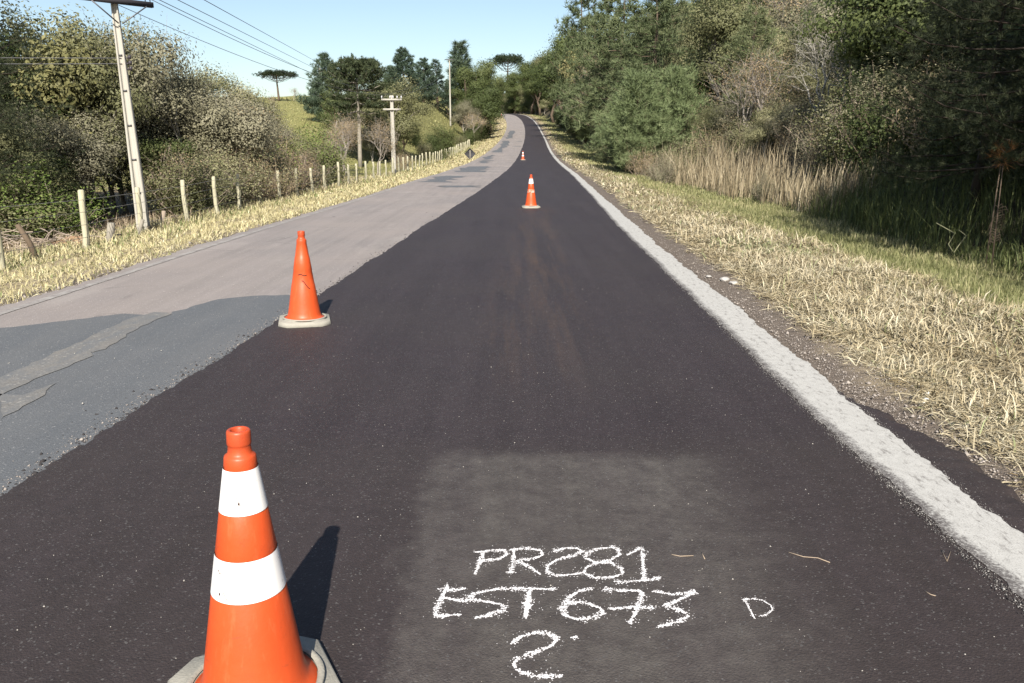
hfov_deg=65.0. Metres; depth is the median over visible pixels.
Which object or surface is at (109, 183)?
broadleaf tree
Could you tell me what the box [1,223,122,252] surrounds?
brushwood heap
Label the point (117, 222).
withered field grass
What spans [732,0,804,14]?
broadleaf tree
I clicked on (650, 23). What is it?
pine tree
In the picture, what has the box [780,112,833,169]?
shrub
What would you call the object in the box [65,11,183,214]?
broadleaf tree
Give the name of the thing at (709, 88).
broadleaf tree
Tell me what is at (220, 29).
power line
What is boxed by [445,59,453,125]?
utility pole
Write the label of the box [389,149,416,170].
shrub
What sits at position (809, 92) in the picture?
shrub
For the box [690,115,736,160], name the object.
shrub
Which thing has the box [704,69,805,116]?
shrub
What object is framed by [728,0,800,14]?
broadleaf tree
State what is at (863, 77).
shrub
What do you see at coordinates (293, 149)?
shrub
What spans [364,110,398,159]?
broadleaf tree
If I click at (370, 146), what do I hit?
broadleaf tree
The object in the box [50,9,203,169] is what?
broadleaf tree
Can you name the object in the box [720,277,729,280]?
white stone
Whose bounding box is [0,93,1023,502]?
ground
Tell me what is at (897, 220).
rank shade grass
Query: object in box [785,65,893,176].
shrub
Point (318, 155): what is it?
shrub
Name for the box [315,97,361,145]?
broadleaf tree
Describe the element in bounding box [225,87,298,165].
bare tree
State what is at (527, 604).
chalk writing
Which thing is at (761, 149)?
shrub
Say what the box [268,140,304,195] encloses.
weed clump
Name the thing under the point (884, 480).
paint grit
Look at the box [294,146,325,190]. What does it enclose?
weed clump
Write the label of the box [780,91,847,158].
shrub
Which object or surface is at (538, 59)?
broadleaf tree
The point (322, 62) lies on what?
conifer tree
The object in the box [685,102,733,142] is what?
broadleaf tree
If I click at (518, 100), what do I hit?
broadleaf tree
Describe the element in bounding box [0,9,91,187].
broadleaf tree
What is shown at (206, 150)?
broadleaf tree
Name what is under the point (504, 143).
asphalt patch
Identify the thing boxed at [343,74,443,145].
broadleaf tree
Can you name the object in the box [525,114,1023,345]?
green verge grass
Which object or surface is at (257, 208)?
yellow verge grass
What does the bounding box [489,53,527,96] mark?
araucaria tree
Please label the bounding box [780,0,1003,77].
broadleaf tree
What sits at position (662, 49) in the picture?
broadleaf tree
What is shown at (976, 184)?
pine tree
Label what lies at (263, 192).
shrub
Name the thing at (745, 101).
bare tree
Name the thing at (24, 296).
shoulder gravel
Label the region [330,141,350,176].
shrub
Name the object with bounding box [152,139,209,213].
weed clump
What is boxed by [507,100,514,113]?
broadleaf tree
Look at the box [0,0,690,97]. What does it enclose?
sky
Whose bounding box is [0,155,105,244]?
shrub
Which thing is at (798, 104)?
shrub
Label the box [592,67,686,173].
pine tree
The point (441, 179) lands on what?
asphalt patch
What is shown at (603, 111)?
broadleaf tree
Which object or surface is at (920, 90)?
shrub
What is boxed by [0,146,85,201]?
broadleaf tree
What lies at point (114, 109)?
broadleaf tree
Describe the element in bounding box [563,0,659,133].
broadleaf tree
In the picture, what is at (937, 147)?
shrub
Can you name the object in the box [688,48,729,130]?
broadleaf tree
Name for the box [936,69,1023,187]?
shrub
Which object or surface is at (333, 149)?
shrub
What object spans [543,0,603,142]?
broadleaf tree
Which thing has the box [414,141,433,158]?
shrub
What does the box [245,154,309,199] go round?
shrub
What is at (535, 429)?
road grit
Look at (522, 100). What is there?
broadleaf tree
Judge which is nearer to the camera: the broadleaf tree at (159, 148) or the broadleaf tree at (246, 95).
the broadleaf tree at (159, 148)
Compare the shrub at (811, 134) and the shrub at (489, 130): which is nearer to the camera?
the shrub at (811, 134)
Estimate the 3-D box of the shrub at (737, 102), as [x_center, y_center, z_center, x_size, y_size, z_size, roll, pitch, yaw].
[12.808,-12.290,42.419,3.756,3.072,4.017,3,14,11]
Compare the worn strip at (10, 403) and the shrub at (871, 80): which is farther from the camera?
the shrub at (871, 80)
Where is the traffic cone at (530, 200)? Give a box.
[522,174,540,207]
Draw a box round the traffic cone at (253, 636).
[167,426,339,682]
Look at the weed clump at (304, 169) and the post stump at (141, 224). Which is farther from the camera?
the weed clump at (304, 169)
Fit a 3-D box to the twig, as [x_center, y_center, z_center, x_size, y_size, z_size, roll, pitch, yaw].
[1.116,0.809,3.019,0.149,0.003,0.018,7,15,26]
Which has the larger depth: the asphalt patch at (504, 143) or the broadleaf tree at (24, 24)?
the asphalt patch at (504, 143)
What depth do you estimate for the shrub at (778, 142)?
31.66 m
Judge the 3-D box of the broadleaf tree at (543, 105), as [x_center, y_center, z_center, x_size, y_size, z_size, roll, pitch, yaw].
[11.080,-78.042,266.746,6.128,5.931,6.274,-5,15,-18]
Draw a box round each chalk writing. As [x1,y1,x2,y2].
[423,584,698,627]
[474,545,660,585]
[510,629,578,682]
[741,597,772,618]
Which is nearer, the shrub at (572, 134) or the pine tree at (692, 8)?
the pine tree at (692, 8)
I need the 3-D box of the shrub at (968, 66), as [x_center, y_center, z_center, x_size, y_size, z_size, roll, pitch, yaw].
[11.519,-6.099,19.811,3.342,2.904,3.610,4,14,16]
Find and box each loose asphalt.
[0,196,465,494]
[621,229,1023,613]
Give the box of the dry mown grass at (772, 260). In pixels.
[524,114,1023,493]
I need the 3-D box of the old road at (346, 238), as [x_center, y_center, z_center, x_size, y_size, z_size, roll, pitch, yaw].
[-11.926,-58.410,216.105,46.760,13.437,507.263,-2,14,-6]
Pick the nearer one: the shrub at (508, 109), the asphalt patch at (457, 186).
the asphalt patch at (457, 186)
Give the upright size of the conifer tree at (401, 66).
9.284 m
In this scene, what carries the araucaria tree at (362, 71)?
on the ground at (836, 375)
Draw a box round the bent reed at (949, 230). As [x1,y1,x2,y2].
[936,223,954,251]
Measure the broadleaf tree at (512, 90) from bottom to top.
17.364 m
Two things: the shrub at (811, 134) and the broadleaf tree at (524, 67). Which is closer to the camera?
the shrub at (811, 134)
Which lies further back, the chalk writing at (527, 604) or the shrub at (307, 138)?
the shrub at (307, 138)
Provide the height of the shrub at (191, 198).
2.784 m
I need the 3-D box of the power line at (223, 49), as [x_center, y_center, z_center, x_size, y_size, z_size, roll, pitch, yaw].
[-9.404,-12.366,37.054,0.016,0.616,38.143,0,14,1]
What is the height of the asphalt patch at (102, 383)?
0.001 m
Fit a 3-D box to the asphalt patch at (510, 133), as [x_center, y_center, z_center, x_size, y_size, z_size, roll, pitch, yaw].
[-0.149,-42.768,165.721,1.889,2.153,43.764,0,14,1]
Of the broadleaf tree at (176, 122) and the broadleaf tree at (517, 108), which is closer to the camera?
the broadleaf tree at (176, 122)
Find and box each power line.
[119,5,374,94]
[152,0,391,94]
[160,0,302,69]
[178,0,267,44]
[205,0,312,59]
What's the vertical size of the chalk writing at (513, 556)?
0.001 m
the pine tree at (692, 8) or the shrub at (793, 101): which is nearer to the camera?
the shrub at (793, 101)
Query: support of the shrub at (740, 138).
on the ground at (836, 375)
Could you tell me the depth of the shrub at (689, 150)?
36.95 m
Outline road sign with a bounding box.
[465,148,474,158]
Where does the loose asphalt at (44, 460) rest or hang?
on the old road at (346, 238)
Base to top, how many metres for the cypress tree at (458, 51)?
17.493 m
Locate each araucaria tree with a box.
[253,69,298,100]
[323,55,394,167]
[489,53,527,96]
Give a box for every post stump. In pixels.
[106,222,114,242]
[137,219,144,234]
[161,211,165,224]
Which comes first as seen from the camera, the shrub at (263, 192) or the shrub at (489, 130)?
the shrub at (263, 192)
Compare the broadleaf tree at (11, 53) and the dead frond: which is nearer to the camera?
the dead frond
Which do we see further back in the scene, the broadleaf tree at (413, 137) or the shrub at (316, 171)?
the broadleaf tree at (413, 137)
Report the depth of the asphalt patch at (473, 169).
50.12 m
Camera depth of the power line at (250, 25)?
54.18 m
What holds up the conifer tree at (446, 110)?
on the ground at (836, 375)
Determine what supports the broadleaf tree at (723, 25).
on the ground at (836, 375)
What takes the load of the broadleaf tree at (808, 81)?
on the ground at (836, 375)
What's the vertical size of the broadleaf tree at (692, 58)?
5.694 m
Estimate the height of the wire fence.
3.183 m
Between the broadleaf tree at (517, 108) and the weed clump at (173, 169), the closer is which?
the weed clump at (173, 169)
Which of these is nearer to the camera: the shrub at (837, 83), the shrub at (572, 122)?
the shrub at (837, 83)
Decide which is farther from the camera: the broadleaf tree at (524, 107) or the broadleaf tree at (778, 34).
the broadleaf tree at (524, 107)
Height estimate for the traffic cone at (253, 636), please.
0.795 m
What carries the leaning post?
on the ground at (836, 375)
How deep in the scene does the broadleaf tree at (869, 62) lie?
27.21 m
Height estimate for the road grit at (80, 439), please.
0.021 m
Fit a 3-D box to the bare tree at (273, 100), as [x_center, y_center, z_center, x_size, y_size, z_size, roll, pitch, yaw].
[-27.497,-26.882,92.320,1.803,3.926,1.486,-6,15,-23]
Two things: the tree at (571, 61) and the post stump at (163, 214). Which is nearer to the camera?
the post stump at (163, 214)
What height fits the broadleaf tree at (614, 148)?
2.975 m
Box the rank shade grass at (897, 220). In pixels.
[793,135,1023,276]
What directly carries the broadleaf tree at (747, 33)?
on the ground at (836, 375)
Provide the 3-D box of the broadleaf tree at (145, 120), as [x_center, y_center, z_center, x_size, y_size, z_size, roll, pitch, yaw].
[-13.802,-7.250,29.189,5.206,5.679,5.461,6,15,24]
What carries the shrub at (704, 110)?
on the ground at (836, 375)
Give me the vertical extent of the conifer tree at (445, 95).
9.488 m
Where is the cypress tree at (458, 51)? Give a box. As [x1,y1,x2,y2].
[438,39,474,126]
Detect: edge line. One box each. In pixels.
[0,120,507,314]
[520,114,1023,598]
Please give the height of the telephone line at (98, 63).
0.135 m
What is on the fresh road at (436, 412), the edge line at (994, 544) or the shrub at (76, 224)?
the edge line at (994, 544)
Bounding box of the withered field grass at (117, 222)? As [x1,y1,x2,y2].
[3,172,392,259]
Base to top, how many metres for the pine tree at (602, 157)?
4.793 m
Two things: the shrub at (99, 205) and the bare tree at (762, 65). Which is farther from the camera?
the bare tree at (762, 65)
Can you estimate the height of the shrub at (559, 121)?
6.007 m
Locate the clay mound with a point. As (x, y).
(72, 238)
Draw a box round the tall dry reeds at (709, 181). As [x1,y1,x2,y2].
[633,126,904,217]
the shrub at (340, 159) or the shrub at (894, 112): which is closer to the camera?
the shrub at (894, 112)
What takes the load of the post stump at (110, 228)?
on the ground at (836, 375)
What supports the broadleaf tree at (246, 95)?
on the ground at (836, 375)
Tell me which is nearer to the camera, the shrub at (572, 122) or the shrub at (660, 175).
the shrub at (660, 175)
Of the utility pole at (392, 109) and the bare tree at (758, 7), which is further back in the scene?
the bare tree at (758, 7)
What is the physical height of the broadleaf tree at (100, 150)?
3.941 m
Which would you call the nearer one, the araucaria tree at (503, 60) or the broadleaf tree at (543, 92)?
the broadleaf tree at (543, 92)
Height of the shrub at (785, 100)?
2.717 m
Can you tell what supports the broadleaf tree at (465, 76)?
on the ground at (836, 375)
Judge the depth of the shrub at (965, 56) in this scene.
23.23 m
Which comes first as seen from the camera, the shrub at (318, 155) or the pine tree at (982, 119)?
the pine tree at (982, 119)
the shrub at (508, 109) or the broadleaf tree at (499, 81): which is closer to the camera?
the broadleaf tree at (499, 81)
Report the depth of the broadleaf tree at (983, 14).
20.37 m
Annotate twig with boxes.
[789,552,829,562]
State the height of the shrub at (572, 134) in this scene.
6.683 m
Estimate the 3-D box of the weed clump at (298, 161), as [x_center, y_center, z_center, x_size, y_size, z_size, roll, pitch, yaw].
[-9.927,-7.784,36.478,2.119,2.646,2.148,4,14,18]
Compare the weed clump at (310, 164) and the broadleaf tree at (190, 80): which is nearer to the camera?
the broadleaf tree at (190, 80)
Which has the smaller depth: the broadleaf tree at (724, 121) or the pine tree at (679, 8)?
the broadleaf tree at (724, 121)
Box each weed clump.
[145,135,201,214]
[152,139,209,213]
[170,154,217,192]
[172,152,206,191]
[255,137,284,180]
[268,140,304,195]
[281,149,307,184]
[284,151,308,190]
[291,148,313,188]
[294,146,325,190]
[297,147,320,187]
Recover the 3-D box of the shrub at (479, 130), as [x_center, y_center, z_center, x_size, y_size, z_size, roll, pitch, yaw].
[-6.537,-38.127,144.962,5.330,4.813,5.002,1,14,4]
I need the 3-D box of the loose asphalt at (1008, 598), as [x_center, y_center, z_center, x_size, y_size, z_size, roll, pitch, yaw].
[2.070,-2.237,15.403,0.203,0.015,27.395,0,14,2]
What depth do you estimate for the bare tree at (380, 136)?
56.00 m
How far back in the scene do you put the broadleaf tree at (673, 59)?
61.02 m
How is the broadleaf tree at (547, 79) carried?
on the ground at (836, 375)
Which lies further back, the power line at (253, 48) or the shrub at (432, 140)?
the shrub at (432, 140)
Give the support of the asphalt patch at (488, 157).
on the old road at (346, 238)
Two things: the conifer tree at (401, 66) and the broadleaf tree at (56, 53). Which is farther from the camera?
the conifer tree at (401, 66)
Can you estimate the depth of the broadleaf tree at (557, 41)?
139.91 m
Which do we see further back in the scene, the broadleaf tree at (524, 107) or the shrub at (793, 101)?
the broadleaf tree at (524, 107)
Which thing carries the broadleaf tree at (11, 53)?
on the ground at (836, 375)
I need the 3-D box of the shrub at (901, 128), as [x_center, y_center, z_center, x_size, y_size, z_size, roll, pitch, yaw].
[9.957,-5.376,18.138,3.206,2.844,3.878,10,17,36]
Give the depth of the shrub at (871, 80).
23.49 m
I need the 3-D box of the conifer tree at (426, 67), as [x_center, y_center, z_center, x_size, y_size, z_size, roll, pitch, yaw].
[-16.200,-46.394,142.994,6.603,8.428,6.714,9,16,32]
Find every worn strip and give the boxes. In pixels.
[0,312,170,395]
[0,383,54,419]
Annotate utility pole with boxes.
[86,0,153,229]
[381,95,401,173]
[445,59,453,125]
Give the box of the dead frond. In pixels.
[987,167,1008,267]
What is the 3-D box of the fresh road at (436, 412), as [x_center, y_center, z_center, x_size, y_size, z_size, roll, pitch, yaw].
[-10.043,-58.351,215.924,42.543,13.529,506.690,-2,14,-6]
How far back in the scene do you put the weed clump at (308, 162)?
38.44 m
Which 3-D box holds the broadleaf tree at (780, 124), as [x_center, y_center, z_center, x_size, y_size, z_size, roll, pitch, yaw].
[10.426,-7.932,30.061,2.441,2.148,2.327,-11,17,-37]
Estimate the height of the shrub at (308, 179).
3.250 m
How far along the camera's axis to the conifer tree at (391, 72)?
132.63 m
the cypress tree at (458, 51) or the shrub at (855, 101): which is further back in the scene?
the cypress tree at (458, 51)
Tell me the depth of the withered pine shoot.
11.54 m
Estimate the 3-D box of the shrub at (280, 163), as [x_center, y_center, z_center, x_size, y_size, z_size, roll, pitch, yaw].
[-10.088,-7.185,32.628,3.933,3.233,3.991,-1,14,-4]
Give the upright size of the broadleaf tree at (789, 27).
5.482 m
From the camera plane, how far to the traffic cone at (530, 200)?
19.45 m
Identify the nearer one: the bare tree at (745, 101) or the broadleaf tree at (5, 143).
the broadleaf tree at (5, 143)
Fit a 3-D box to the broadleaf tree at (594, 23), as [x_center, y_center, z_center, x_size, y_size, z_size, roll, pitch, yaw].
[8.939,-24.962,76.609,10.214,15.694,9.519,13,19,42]
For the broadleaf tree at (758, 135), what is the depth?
30.75 m
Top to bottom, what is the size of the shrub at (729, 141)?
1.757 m
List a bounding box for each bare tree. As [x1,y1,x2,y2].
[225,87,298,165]
[267,95,278,106]
[314,105,370,170]
[322,115,366,175]
[357,114,400,174]
[461,107,489,132]
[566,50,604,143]
[693,53,784,148]
[719,41,822,116]
[738,0,772,31]
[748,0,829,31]
[780,25,848,110]
[813,37,857,105]
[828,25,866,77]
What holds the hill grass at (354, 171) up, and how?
on the ground at (836, 375)
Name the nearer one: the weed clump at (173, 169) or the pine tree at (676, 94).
the weed clump at (173, 169)
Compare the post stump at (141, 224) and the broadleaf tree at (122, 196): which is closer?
the post stump at (141, 224)
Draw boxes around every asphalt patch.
[0,295,289,495]
[420,176,462,181]
[441,185,472,186]
[456,166,489,171]
[483,155,494,159]
[492,141,509,151]
[506,130,514,138]
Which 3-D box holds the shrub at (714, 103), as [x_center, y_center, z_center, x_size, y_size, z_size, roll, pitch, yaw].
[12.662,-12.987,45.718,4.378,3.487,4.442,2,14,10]
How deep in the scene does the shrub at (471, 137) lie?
131.41 m
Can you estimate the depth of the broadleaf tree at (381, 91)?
84.97 m
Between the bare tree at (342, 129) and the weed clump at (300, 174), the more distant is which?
the bare tree at (342, 129)
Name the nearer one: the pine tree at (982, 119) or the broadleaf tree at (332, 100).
the pine tree at (982, 119)
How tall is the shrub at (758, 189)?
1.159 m
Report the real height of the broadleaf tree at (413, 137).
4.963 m
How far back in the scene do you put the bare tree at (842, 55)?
29.62 m
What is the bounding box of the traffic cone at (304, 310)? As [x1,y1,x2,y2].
[278,231,330,327]
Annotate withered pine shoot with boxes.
[980,138,1022,267]
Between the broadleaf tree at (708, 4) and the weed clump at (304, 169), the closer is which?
the weed clump at (304, 169)
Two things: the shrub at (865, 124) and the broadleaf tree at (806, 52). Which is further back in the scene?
the broadleaf tree at (806, 52)
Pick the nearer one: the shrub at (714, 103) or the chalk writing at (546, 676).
the chalk writing at (546, 676)
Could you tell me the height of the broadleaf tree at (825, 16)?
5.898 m
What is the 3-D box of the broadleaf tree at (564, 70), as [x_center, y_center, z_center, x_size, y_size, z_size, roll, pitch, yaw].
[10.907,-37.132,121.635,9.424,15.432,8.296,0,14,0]
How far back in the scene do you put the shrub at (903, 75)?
21.81 m
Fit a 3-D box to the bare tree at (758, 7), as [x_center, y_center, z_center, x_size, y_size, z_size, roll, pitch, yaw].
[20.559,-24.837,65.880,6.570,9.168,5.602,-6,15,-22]
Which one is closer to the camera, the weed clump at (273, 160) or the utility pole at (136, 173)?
the utility pole at (136, 173)
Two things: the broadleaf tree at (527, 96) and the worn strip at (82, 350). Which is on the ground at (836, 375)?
the broadleaf tree at (527, 96)
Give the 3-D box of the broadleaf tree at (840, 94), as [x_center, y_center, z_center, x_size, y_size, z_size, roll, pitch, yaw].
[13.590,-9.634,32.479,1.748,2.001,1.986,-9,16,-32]
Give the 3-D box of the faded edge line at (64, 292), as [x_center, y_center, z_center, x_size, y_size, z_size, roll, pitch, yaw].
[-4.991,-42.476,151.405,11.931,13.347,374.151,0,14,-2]
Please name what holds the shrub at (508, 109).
on the ground at (836, 375)
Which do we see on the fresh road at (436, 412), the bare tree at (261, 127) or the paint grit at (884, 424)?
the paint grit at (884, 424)
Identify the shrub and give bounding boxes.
[0,150,126,242]
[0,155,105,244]
[73,184,115,219]
[120,138,263,218]
[150,141,266,207]
[181,123,292,207]
[202,144,291,202]
[230,141,309,198]
[241,138,312,189]
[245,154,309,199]
[272,127,350,187]
[276,136,327,192]
[277,117,353,185]
[287,145,332,188]
[290,125,351,185]
[296,128,325,150]
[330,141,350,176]
[382,136,405,160]
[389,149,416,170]
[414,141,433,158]
[418,129,450,152]
[425,142,451,159]
[429,123,460,150]
[454,135,467,146]
[459,124,480,145]
[463,118,489,140]
[476,117,498,138]
[503,96,516,113]
[552,108,564,128]
[564,101,578,139]
[566,105,577,135]
[613,110,684,174]
[615,142,662,177]
[633,149,685,183]
[649,124,736,178]
[684,76,723,143]
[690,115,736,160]
[696,84,735,118]
[698,106,752,149]
[700,136,737,163]
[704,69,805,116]
[716,102,766,157]
[723,92,767,115]
[726,63,773,107]
[743,97,782,146]
[743,128,788,156]
[748,167,779,202]
[749,92,806,149]
[752,67,834,108]
[762,84,816,115]
[763,92,812,153]
[766,102,809,158]
[770,91,812,146]
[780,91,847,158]
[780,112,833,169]
[781,66,835,106]
[783,82,849,141]
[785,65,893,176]
[790,95,843,160]
[808,50,951,163]
[812,68,913,106]
[824,62,948,175]
[825,47,950,122]
[847,38,979,107]
[851,53,942,95]
[861,53,999,151]
[867,43,1014,163]
[869,79,938,153]
[890,55,1019,140]
[898,51,1021,176]
[899,24,987,72]
[906,31,1016,97]
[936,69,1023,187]
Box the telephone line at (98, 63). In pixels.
[76,63,121,63]
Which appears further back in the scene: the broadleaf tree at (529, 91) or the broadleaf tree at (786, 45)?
the broadleaf tree at (529, 91)
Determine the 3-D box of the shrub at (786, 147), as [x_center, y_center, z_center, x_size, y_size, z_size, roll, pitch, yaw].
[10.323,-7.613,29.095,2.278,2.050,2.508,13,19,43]
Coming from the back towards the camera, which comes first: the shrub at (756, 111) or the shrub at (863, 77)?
the shrub at (756, 111)
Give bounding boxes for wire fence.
[0,139,469,270]
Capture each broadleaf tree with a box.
[0,0,111,208]
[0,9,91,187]
[0,22,135,210]
[0,23,92,178]
[0,99,97,183]
[0,111,94,197]
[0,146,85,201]
[1,21,161,202]
[24,106,145,212]
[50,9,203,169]
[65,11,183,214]
[71,116,172,214]
[81,55,193,212]
[91,79,266,166]
[109,134,210,214]
[128,58,231,170]
[156,119,240,172]
[163,83,293,162]
[174,57,251,146]
[210,78,294,126]
[228,111,310,159]
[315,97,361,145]
[316,74,369,126]
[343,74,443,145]
[356,125,389,161]
[360,75,397,128]
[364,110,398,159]
[385,111,421,156]
[447,61,490,130]
[449,98,480,129]
[458,82,507,138]
[461,57,501,122]
[481,70,507,128]
[502,70,521,113]
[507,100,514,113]
[510,60,538,114]
[513,95,520,111]
[514,102,522,112]
[518,64,545,114]
[519,95,526,104]
[520,102,528,113]
[521,51,564,127]
[521,57,556,122]
[523,92,531,103]
[527,50,551,64]
[530,21,593,133]
[530,36,570,132]
[539,99,549,114]
[553,49,596,143]
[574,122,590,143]
[589,83,621,133]
[606,128,635,172]
[642,24,702,88]
[658,0,795,104]
[672,50,726,103]
[678,0,738,28]
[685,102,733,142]
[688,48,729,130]
[692,78,738,103]
[697,30,765,55]
[704,101,755,147]
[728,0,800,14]
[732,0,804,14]
[733,102,793,162]
[735,18,808,88]
[739,28,799,101]
[763,102,811,155]
[766,0,817,55]
[770,62,836,111]
[776,15,809,57]
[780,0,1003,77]
[785,16,845,84]
[788,0,851,88]
[827,0,914,80]
[827,81,861,107]
[920,0,1017,41]
[945,0,1023,81]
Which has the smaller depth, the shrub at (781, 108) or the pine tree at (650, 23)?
the shrub at (781, 108)
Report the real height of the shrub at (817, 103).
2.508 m
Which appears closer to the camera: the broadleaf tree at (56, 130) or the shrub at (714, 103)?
the broadleaf tree at (56, 130)
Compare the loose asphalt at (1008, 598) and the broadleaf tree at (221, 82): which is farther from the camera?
the broadleaf tree at (221, 82)
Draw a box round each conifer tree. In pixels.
[294,52,340,121]
[381,65,405,98]
[387,46,427,98]
[408,56,443,103]
[421,59,455,109]
[442,79,453,114]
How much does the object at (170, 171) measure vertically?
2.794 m
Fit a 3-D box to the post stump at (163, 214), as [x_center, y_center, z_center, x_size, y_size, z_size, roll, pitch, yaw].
[-9.283,-3.188,21.360,0.226,0.576,0.133,0,14,0]
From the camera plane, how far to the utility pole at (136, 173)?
19.69 m
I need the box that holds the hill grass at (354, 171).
[57,96,486,192]
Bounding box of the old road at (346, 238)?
[0,114,524,356]
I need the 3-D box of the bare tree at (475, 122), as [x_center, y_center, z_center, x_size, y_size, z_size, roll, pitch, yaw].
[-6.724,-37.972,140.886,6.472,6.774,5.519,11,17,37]
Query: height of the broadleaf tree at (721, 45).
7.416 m
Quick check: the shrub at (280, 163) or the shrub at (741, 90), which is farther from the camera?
the shrub at (741, 90)
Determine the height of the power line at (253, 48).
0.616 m
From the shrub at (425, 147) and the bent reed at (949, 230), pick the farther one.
the shrub at (425, 147)
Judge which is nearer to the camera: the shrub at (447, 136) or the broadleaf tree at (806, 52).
the broadleaf tree at (806, 52)
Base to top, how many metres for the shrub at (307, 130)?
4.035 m
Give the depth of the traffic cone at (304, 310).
6.85 m
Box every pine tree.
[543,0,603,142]
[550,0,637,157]
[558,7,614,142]
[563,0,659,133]
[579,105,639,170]
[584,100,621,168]
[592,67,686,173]
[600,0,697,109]
[630,7,669,57]
[633,59,715,160]
[635,0,696,56]
[660,0,732,87]
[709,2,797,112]
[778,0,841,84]
[826,0,1023,215]
[838,0,1023,249]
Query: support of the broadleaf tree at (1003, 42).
on the ground at (836, 375)
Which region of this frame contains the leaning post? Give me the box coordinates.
[15,224,38,258]
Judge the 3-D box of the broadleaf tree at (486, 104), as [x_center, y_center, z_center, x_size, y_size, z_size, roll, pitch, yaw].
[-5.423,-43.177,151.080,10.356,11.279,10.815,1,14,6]
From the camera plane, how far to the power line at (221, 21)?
51.26 m
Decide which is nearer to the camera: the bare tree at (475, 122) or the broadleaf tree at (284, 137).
the broadleaf tree at (284, 137)
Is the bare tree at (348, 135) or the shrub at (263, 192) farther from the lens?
the bare tree at (348, 135)
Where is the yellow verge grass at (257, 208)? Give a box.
[0,117,505,304]
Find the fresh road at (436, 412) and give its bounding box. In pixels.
[0,114,1023,682]
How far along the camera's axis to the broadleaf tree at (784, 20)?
56.65 m
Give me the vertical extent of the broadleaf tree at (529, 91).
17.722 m
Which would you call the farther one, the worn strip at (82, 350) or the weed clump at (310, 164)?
the weed clump at (310, 164)
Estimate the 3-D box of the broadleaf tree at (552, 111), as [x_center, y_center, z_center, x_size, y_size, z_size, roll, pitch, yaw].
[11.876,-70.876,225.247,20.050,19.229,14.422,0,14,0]
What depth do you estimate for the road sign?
76.93 m
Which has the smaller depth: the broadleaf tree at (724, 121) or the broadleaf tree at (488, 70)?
the broadleaf tree at (724, 121)
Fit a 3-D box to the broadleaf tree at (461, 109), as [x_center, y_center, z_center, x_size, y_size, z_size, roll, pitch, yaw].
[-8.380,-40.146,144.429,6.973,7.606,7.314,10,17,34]
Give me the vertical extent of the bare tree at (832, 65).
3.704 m
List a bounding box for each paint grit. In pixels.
[627,236,1023,610]
[657,244,1017,534]
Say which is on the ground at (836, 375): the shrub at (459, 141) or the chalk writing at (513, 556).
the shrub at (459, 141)
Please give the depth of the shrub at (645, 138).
42.05 m
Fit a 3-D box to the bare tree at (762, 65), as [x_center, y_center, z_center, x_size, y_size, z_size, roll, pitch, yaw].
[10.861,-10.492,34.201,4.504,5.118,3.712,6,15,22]
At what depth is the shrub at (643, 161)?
40.87 m
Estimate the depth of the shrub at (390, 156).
79.73 m
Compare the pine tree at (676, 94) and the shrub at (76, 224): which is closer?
the shrub at (76, 224)
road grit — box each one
[2,227,418,491]
[13,255,328,403]
[17,285,1019,681]
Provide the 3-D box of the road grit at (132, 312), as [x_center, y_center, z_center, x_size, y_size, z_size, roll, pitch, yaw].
[-3.614,-0.260,7.453,2.547,0.012,9.455,0,14,2]
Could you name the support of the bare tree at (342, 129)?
on the ground at (836, 375)
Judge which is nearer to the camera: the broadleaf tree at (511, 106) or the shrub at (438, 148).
the shrub at (438, 148)
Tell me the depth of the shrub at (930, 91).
19.59 m
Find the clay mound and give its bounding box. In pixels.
[51,236,90,246]
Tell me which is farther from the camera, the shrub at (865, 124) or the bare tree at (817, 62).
the bare tree at (817, 62)
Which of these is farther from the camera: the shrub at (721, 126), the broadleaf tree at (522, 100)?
the broadleaf tree at (522, 100)
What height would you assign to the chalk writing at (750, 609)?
0.001 m
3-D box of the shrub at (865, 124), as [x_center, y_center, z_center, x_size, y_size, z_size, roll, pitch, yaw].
[9.536,-5.530,20.097,3.020,2.948,3.219,9,16,33]
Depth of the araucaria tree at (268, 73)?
111.78 m
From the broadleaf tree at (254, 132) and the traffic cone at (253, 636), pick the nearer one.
the traffic cone at (253, 636)
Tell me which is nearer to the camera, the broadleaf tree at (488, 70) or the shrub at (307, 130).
the shrub at (307, 130)
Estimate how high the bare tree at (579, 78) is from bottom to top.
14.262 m
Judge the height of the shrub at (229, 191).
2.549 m
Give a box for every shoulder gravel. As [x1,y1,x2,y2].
[0,177,421,304]
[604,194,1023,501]
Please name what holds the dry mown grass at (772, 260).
on the ground at (836, 375)
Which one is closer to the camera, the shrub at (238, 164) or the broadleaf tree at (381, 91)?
the shrub at (238, 164)
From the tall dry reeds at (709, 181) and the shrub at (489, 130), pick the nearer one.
the tall dry reeds at (709, 181)
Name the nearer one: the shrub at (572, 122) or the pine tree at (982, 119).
the pine tree at (982, 119)

